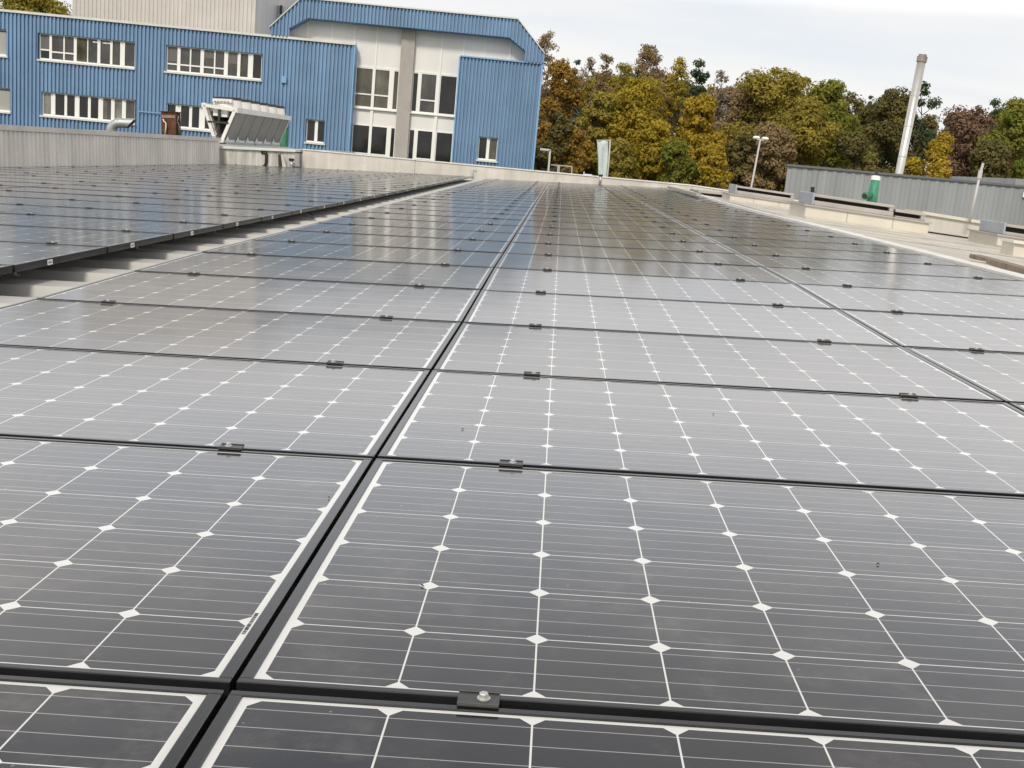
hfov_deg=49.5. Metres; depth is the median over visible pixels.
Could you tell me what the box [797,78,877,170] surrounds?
tree
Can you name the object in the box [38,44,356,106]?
window
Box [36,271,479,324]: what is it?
solar panel
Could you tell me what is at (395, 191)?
solar panel
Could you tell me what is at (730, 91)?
tree
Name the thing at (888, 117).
tree
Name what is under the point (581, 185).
solar panel
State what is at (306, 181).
solar panel
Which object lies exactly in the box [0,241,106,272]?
solar panel
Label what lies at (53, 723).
solar panel
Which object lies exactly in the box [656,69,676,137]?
tree
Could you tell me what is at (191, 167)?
solar panel
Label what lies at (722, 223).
solar panel
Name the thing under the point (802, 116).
tree
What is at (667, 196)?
solar panel
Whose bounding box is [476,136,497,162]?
window
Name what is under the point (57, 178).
solar panel
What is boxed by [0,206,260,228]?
solar panel
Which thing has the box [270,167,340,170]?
solar panel
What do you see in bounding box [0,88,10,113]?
window
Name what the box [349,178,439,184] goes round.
solar panel
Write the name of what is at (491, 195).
solar panel
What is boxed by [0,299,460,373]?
solar panel
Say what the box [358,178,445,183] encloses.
solar panel
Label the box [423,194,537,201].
solar panel
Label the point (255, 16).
ribbed tower
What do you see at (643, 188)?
solar panel
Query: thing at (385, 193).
solar panel
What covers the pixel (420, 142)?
window
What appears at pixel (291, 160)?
vent pipe
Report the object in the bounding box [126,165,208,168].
solar panel
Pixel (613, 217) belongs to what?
solar panel
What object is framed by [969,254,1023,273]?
timber beam
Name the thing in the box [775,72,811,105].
tree
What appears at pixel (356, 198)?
solar panel
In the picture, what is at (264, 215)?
solar panel
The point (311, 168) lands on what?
solar panel
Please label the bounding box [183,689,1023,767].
solar panel
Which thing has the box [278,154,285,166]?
leaning sheet
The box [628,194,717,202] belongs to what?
solar panel
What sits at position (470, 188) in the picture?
solar panel
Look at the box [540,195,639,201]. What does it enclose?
solar panel
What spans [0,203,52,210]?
solar panel
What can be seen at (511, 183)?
solar panel
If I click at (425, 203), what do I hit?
solar panel
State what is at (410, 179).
solar panel
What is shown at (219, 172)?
solar panel
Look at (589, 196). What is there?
solar panel
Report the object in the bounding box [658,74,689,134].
tree
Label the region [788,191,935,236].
roof vent
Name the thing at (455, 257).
solar panel
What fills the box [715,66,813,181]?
tree
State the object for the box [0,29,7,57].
window
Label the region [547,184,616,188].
solar panel
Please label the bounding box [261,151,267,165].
drain pipe
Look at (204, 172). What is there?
solar panel
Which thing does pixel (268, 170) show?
solar panel
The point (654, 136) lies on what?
tree
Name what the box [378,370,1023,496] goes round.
solar panel
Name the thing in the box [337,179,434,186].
solar panel
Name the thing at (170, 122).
rusty cabinet
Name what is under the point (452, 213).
solar panel
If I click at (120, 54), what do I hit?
window
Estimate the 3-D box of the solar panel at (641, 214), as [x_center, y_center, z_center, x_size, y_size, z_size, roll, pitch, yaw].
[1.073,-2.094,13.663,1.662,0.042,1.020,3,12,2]
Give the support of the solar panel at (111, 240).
on the industrial hall
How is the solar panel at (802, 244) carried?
on the industrial hall
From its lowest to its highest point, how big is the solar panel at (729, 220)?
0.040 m
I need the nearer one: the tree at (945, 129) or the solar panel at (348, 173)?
the solar panel at (348, 173)
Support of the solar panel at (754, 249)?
on the industrial hall
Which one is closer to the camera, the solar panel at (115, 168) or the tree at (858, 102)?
the solar panel at (115, 168)
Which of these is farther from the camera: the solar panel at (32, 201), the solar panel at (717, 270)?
the solar panel at (32, 201)
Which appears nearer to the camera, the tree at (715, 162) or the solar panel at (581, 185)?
the solar panel at (581, 185)
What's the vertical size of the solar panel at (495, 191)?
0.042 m
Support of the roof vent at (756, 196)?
on the industrial hall
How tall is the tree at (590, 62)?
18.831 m
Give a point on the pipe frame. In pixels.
(549, 150)
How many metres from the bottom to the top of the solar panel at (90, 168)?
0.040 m
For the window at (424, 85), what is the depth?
59.12 m
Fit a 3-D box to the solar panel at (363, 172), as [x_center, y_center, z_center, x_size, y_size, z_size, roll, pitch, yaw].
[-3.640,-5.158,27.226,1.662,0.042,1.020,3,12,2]
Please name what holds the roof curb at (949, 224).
on the industrial hall
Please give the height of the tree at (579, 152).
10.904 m
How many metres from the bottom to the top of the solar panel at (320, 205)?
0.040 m
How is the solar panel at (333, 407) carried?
on the industrial hall
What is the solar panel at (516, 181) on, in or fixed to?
on the industrial hall
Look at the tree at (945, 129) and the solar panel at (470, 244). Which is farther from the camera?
the tree at (945, 129)
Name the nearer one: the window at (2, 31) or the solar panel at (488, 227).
the solar panel at (488, 227)
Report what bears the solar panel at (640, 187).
on the industrial hall
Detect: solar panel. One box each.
[0,167,93,172]
[0,169,65,173]
[0,172,38,174]
[0,175,126,182]
[0,177,100,184]
[0,181,67,186]
[0,184,26,187]
[0,187,180,197]
[0,190,139,201]
[0,196,101,206]
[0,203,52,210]
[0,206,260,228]
[0,213,222,238]
[0,225,172,252]
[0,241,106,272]
[0,264,12,274]
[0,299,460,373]
[0,345,429,463]
[0,436,371,701]
[0,675,223,767]
[12,167,126,171]
[22,174,156,180]
[29,185,205,194]
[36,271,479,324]
[43,166,142,171]
[55,202,291,220]
[58,173,184,179]
[63,166,164,170]
[70,183,235,191]
[87,172,204,178]
[93,166,180,169]
[106,198,316,214]
[108,181,257,189]
[109,172,224,176]
[113,165,196,169]
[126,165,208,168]
[130,171,239,175]
[134,252,492,291]
[143,180,272,187]
[150,165,229,168]
[150,195,336,209]
[160,170,249,175]
[167,179,290,185]
[172,165,234,168]
[172,170,264,174]
[182,164,248,167]
[183,192,354,205]
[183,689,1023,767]
[186,177,304,183]
[190,164,266,167]
[197,169,282,173]
[202,239,502,269]
[206,164,269,167]
[207,169,287,172]
[208,177,321,182]
[215,190,369,201]
[222,164,276,166]
[225,176,333,181]
[229,169,302,172]
[235,168,309,171]
[236,458,1023,742]
[237,188,382,198]
[244,175,343,179]
[251,168,322,171]
[251,230,509,253]
[259,186,393,195]
[265,174,354,178]
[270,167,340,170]
[270,168,325,170]
[277,173,362,177]
[280,184,403,193]
[282,167,342,170]
[284,173,366,177]
[290,223,515,242]
[301,183,412,191]
[303,172,375,176]
[309,172,386,175]
[312,181,420,189]
[317,216,519,233]
[323,171,388,174]
[324,180,427,187]
[329,171,397,174]
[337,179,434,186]
[342,211,523,226]
[343,170,407,173]
[346,171,400,173]
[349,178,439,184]
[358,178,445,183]
[361,207,526,220]
[366,177,450,182]
[376,176,454,181]
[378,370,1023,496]
[380,204,529,215]
[387,175,458,180]
[389,175,462,180]
[392,201,531,210]
[398,174,466,179]
[404,198,533,207]
[405,174,469,178]
[408,173,472,177]
[415,196,535,204]
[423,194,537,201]
[430,192,538,198]
[433,323,1003,401]
[438,190,539,196]
[446,189,540,194]
[450,187,541,193]
[457,186,542,191]
[461,185,543,189]
[463,290,898,345]
[465,184,544,188]
[469,183,545,187]
[473,182,545,185]
[477,181,546,185]
[481,180,545,183]
[482,267,835,308]
[484,179,547,183]
[485,179,547,182]
[496,253,790,282]
[505,242,759,265]
[512,233,734,252]
[517,226,715,242]
[522,220,700,234]
[525,215,689,228]
[528,211,678,222]
[531,207,669,217]
[533,204,661,213]
[535,201,656,210]
[537,199,648,206]
[538,197,645,204]
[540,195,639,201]
[541,193,636,199]
[542,192,632,197]
[543,190,629,195]
[544,189,625,193]
[545,187,619,190]
[545,188,623,192]
[546,185,617,189]
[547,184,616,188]
[548,182,610,185]
[548,183,612,186]
[548,184,614,187]
[611,185,667,188]
[613,186,671,189]
[615,187,678,191]
[617,188,682,192]
[618,189,689,194]
[620,190,698,196]
[622,191,704,198]
[626,193,711,200]
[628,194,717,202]
[631,196,724,204]
[635,198,731,206]
[638,200,742,209]
[642,202,750,211]
[648,205,761,214]
[652,207,777,218]
[659,211,793,222]
[664,214,809,226]
[672,218,829,231]
[681,223,853,237]
[692,229,884,245]
[705,236,920,254]
[720,244,963,265]
[739,254,1018,279]
[763,266,1023,295]
[795,283,1023,318]
[839,309,1023,352]
[904,347,1023,403]
[1009,403,1023,411]
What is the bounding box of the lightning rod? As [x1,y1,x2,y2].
[968,163,984,221]
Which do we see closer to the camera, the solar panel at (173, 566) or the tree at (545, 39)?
the solar panel at (173, 566)
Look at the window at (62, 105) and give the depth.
58.27 m
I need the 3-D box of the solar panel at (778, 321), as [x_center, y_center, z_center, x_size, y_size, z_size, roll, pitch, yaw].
[0.665,-0.287,4.745,1.662,0.046,1.020,3,12,2]
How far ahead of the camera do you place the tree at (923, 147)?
112.52 m
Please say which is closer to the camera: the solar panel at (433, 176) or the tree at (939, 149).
the solar panel at (433, 176)
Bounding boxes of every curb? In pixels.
[905,209,980,234]
[1000,238,1023,256]
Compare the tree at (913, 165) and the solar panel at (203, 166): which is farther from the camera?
the tree at (913, 165)
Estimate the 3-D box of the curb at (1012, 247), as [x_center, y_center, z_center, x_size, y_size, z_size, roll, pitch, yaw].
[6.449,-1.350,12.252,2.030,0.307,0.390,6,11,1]
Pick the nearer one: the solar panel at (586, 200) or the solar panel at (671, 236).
the solar panel at (671, 236)
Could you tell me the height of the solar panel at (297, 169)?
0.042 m
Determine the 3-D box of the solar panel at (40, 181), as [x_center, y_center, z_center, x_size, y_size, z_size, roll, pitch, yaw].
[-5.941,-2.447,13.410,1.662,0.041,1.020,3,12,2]
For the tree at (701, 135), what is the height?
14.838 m
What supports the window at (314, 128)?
in the blue office building
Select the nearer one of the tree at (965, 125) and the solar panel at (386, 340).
the solar panel at (386, 340)
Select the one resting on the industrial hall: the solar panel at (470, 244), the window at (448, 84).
the solar panel at (470, 244)
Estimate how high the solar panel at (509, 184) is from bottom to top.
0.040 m
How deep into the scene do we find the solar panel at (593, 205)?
15.65 m
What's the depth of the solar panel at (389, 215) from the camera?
10.74 m
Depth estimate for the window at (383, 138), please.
59.55 m
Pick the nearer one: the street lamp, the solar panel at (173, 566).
the solar panel at (173, 566)
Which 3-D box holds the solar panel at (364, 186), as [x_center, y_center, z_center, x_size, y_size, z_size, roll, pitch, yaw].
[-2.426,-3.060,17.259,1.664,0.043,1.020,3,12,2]
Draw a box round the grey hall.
[784,164,1023,227]
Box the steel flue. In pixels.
[895,54,927,173]
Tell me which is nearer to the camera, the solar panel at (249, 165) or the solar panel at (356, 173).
the solar panel at (356, 173)
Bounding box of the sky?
[0,0,1023,171]
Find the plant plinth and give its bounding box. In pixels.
[219,144,352,167]
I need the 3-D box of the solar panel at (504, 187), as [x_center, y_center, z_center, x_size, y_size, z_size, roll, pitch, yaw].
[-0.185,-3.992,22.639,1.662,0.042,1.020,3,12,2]
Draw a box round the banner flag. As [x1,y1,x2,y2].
[596,140,610,176]
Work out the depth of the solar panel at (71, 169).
18.50 m
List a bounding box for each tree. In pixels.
[0,0,72,35]
[534,87,571,169]
[534,111,574,171]
[536,30,559,163]
[536,58,583,170]
[558,59,581,160]
[561,128,594,173]
[562,90,618,175]
[570,77,610,167]
[578,57,595,116]
[585,53,613,167]
[589,75,666,180]
[595,137,638,179]
[603,62,634,154]
[604,74,626,94]
[628,69,646,79]
[632,117,681,181]
[634,43,671,122]
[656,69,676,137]
[657,138,701,185]
[658,56,691,143]
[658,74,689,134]
[662,79,709,144]
[676,92,728,187]
[679,58,710,127]
[696,143,733,189]
[703,83,765,183]
[704,83,725,185]
[709,85,740,125]
[710,131,756,186]
[711,70,730,130]
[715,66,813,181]
[733,79,747,117]
[735,121,797,190]
[756,96,842,191]
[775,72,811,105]
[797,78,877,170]
[808,84,850,166]
[824,91,867,166]
[834,130,879,171]
[855,104,885,154]
[862,86,918,172]
[881,138,916,172]
[884,81,942,168]
[894,156,923,175]
[910,114,952,175]
[922,131,954,178]
[923,104,1015,178]
[934,127,971,176]
[949,114,999,176]
[967,138,1013,177]
[968,96,1023,178]
[985,106,1009,132]
[988,98,1001,126]
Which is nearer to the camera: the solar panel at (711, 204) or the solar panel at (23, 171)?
the solar panel at (23, 171)
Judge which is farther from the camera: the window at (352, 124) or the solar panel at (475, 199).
the window at (352, 124)
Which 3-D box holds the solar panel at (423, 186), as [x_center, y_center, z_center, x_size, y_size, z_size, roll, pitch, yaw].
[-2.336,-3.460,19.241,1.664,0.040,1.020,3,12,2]
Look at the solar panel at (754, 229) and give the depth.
11.64 m
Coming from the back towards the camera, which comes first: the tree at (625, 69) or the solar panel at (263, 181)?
the tree at (625, 69)
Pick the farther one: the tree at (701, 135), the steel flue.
the tree at (701, 135)
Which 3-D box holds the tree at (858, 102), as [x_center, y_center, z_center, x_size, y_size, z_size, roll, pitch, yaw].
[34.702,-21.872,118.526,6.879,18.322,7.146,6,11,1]
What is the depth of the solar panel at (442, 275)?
5.72 m
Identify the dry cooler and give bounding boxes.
[201,97,290,146]
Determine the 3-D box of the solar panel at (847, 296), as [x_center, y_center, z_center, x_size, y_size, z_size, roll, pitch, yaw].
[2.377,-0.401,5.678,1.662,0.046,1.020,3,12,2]
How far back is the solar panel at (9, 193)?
10.41 m
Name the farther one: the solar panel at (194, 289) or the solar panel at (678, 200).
the solar panel at (678, 200)
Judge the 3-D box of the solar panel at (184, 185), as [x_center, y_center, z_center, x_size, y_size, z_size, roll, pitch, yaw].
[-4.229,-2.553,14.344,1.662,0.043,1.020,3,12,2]
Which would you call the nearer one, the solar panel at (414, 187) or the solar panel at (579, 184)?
the solar panel at (414, 187)
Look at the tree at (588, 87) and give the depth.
111.14 m
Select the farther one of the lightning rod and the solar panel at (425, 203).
the lightning rod
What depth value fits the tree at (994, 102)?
106.79 m
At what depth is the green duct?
39.18 m
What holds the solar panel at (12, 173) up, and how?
on the industrial hall
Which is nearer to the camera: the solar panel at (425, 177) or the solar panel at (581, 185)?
the solar panel at (425, 177)
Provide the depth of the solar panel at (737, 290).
5.68 m
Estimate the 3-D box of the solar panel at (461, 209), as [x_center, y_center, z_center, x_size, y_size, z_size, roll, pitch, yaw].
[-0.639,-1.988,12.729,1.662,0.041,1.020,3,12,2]
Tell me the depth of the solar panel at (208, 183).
15.36 m
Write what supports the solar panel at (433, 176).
on the industrial hall
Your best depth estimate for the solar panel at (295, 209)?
10.31 m
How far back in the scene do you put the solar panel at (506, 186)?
23.71 m
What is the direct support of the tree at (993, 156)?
on the ground
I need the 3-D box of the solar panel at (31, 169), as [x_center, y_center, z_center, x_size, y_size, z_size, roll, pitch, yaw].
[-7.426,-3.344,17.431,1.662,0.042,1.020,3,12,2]
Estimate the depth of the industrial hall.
11.73 m
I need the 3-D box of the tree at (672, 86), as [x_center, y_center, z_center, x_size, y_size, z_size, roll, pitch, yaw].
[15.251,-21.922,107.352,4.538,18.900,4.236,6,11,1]
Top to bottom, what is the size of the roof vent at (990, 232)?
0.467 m
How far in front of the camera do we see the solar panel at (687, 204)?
18.61 m
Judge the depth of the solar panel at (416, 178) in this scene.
24.27 m
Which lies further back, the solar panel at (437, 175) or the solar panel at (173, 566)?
the solar panel at (437, 175)
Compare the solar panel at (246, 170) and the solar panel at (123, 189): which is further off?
the solar panel at (246, 170)
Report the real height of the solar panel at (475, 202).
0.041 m
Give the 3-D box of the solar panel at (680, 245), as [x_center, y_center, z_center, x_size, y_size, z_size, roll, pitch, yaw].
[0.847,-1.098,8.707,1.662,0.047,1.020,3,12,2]
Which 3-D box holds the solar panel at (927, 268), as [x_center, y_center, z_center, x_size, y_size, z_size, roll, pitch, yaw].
[2.468,-0.802,7.659,1.662,0.046,1.020,3,12,2]
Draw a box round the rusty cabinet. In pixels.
[160,111,181,135]
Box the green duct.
[279,127,289,146]
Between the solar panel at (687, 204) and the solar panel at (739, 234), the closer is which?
the solar panel at (739, 234)
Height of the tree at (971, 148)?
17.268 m
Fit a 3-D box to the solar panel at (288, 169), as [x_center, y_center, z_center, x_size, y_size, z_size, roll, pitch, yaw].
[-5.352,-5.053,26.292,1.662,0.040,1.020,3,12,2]
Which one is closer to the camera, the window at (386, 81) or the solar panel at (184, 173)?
the solar panel at (184, 173)
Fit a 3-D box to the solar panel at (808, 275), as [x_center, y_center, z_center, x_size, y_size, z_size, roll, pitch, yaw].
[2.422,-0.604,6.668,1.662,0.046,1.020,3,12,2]
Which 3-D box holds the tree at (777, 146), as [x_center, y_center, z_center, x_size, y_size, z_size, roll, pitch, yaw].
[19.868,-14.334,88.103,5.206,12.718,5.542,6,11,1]
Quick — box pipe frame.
[540,148,550,170]
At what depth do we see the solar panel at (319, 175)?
22.32 m
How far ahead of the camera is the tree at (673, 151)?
82.98 m
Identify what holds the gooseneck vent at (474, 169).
on the industrial hall
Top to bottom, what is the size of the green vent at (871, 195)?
0.731 m
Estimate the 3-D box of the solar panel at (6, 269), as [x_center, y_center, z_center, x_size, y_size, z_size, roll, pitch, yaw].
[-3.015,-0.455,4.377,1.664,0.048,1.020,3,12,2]
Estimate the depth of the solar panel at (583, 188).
24.61 m
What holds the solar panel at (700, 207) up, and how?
on the industrial hall
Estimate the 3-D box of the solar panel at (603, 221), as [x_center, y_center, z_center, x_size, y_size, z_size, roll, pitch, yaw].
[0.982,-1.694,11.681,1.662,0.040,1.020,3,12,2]
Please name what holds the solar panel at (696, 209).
on the industrial hall
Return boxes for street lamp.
[750,136,768,186]
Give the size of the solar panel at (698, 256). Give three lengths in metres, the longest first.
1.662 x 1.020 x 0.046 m
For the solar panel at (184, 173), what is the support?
on the industrial hall
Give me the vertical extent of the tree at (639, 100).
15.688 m
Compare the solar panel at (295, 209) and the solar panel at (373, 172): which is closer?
the solar panel at (295, 209)
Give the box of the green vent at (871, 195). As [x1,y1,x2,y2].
[862,170,880,204]
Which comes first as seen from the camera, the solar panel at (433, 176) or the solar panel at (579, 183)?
the solar panel at (433, 176)
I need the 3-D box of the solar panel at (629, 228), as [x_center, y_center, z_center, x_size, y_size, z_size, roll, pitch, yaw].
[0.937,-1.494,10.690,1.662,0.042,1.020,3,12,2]
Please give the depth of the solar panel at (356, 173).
26.40 m
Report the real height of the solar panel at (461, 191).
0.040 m
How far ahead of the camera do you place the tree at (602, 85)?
104.06 m
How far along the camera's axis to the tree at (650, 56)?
101.57 m
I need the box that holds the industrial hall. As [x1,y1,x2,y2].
[0,149,1023,306]
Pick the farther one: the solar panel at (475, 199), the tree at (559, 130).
the tree at (559, 130)
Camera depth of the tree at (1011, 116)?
90.79 m
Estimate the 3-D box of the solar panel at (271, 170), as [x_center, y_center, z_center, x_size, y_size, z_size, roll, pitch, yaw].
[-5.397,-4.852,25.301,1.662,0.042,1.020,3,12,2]
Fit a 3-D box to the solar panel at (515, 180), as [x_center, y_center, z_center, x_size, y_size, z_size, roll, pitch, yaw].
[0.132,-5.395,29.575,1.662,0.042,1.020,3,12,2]
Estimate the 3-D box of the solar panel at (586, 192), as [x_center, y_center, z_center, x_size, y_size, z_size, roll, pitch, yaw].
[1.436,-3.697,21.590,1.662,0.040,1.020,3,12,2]
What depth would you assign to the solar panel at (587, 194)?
20.65 m
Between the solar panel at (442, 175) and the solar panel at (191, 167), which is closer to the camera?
the solar panel at (191, 167)
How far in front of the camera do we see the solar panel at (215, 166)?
26.48 m
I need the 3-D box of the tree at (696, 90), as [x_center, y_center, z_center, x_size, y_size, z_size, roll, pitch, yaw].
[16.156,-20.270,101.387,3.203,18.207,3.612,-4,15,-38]
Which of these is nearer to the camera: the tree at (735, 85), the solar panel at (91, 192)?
the solar panel at (91, 192)
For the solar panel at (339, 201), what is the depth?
12.31 m
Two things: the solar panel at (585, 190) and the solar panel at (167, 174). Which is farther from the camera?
the solar panel at (585, 190)
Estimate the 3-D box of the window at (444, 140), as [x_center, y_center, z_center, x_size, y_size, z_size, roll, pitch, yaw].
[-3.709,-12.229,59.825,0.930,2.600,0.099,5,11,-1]
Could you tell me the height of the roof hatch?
0.150 m
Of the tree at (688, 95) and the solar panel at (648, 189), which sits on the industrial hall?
the solar panel at (648, 189)
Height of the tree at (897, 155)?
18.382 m
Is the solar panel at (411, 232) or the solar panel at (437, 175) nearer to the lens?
the solar panel at (411, 232)
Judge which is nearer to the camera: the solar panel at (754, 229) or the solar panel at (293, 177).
the solar panel at (754, 229)
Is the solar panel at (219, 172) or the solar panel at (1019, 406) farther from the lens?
the solar panel at (219, 172)
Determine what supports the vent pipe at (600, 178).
on the industrial hall
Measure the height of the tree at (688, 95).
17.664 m
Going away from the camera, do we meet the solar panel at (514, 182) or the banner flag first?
the solar panel at (514, 182)
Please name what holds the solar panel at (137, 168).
on the industrial hall
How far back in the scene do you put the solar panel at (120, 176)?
16.46 m
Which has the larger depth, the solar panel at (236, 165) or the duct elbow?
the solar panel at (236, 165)
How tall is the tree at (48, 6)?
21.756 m
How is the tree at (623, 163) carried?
on the ground
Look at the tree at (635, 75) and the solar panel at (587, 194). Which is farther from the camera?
the tree at (635, 75)
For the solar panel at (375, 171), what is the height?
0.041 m
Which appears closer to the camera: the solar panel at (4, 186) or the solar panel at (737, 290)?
the solar panel at (737, 290)
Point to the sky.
(974, 49)
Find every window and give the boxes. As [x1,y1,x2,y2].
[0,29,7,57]
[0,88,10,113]
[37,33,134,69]
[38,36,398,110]
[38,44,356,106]
[39,91,135,124]
[164,45,262,81]
[166,103,209,131]
[304,119,324,144]
[305,124,353,151]
[305,124,395,156]
[407,129,432,159]
[410,72,437,113]
[434,131,452,161]
[438,75,457,115]
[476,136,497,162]
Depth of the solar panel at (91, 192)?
11.37 m
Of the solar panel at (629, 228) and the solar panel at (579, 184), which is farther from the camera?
the solar panel at (579, 184)
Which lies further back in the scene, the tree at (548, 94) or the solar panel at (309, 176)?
the tree at (548, 94)
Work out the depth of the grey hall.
45.65 m
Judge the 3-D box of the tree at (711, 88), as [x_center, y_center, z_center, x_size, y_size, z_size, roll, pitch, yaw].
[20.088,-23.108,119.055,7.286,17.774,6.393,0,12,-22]
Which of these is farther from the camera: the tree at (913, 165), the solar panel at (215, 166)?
the tree at (913, 165)
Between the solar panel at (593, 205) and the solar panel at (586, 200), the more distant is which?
the solar panel at (586, 200)
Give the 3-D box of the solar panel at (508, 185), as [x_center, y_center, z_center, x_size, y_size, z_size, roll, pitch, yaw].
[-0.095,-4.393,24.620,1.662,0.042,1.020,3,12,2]
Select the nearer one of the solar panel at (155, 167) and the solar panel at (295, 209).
the solar panel at (295, 209)
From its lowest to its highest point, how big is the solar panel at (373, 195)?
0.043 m
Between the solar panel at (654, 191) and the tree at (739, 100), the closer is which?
the solar panel at (654, 191)
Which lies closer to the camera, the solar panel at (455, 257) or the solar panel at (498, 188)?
the solar panel at (455, 257)
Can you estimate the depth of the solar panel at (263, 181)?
17.34 m
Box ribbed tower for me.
[72,0,296,34]
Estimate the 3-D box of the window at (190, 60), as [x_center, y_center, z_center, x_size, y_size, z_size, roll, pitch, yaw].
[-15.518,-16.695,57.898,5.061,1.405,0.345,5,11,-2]
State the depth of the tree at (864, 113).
113.17 m
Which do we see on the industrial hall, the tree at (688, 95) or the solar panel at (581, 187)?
the solar panel at (581, 187)
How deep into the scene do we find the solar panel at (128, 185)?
13.36 m
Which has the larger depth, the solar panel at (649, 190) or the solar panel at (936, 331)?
the solar panel at (649, 190)
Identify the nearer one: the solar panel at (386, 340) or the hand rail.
the solar panel at (386, 340)
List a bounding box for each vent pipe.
[289,158,293,166]
[598,174,602,183]
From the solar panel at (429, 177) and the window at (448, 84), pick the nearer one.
the solar panel at (429, 177)
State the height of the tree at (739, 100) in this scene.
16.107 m
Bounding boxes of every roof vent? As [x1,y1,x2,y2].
[721,184,793,209]
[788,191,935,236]
[967,219,1023,246]
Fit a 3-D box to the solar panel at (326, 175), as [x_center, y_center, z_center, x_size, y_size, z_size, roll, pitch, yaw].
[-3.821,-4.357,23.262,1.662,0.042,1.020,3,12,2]
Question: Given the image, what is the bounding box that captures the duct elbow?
[106,118,135,130]
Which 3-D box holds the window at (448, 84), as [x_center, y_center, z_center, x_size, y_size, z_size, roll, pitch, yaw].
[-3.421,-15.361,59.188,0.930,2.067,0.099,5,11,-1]
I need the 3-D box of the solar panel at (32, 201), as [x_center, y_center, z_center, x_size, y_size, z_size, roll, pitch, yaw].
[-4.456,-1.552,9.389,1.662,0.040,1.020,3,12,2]
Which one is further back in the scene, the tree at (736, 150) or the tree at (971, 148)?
the tree at (971, 148)
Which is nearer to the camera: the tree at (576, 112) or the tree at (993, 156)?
the tree at (993, 156)
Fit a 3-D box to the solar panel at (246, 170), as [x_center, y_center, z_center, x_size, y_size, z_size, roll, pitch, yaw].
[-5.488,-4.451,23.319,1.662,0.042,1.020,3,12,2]
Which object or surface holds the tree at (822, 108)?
on the ground
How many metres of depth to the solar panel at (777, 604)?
1.60 m
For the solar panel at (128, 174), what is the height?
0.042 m
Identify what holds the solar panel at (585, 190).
on the industrial hall
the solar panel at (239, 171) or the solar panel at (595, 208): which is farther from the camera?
the solar panel at (239, 171)
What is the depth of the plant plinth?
30.35 m
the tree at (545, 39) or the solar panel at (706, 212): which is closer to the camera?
the solar panel at (706, 212)
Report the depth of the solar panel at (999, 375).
3.82 m
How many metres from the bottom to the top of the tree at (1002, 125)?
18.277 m
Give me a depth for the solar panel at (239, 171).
22.46 m
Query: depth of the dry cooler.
32.60 m
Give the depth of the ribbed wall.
22.23 m
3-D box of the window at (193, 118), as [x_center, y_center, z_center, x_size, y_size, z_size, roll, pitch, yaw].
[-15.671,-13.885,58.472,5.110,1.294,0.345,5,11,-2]
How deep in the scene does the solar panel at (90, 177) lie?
15.45 m
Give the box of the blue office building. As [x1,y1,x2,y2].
[0,0,544,169]
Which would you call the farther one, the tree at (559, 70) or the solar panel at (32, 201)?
the tree at (559, 70)
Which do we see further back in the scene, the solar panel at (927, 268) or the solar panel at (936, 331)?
the solar panel at (927, 268)
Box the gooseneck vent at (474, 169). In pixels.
[471,168,476,178]
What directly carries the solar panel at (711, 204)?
on the industrial hall
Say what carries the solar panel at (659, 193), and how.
on the industrial hall
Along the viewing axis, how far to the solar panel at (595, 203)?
16.67 m
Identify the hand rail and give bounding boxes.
[541,164,572,172]
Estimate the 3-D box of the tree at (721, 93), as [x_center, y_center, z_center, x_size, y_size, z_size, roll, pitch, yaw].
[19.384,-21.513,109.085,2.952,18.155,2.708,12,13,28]
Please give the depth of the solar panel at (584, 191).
22.64 m
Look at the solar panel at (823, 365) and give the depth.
3.65 m
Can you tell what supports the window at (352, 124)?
in the blue office building
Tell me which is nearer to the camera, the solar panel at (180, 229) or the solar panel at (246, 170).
the solar panel at (180, 229)
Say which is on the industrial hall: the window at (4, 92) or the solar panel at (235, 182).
the solar panel at (235, 182)
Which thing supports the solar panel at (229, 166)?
on the industrial hall
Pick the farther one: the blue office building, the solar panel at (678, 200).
the blue office building
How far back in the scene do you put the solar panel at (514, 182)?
27.76 m
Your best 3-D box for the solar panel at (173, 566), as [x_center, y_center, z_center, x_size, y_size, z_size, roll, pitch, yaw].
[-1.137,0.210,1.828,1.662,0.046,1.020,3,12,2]
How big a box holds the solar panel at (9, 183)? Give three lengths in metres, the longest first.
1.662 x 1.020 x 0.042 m
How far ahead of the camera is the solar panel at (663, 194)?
23.55 m
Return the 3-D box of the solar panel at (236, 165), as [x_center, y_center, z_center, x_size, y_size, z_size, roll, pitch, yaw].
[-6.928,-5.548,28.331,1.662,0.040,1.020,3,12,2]
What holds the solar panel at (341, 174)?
on the industrial hall
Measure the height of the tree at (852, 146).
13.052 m
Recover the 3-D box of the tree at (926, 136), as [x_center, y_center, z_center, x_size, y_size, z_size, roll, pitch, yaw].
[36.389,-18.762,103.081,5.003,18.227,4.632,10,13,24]
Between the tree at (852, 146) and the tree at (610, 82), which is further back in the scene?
the tree at (610, 82)
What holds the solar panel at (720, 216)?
on the industrial hall
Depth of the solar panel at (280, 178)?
19.34 m
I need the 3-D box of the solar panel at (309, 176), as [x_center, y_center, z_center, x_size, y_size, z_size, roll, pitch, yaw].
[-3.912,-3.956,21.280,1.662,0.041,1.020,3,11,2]
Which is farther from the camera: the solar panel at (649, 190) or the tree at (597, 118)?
the tree at (597, 118)
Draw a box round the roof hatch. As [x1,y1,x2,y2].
[667,186,721,197]

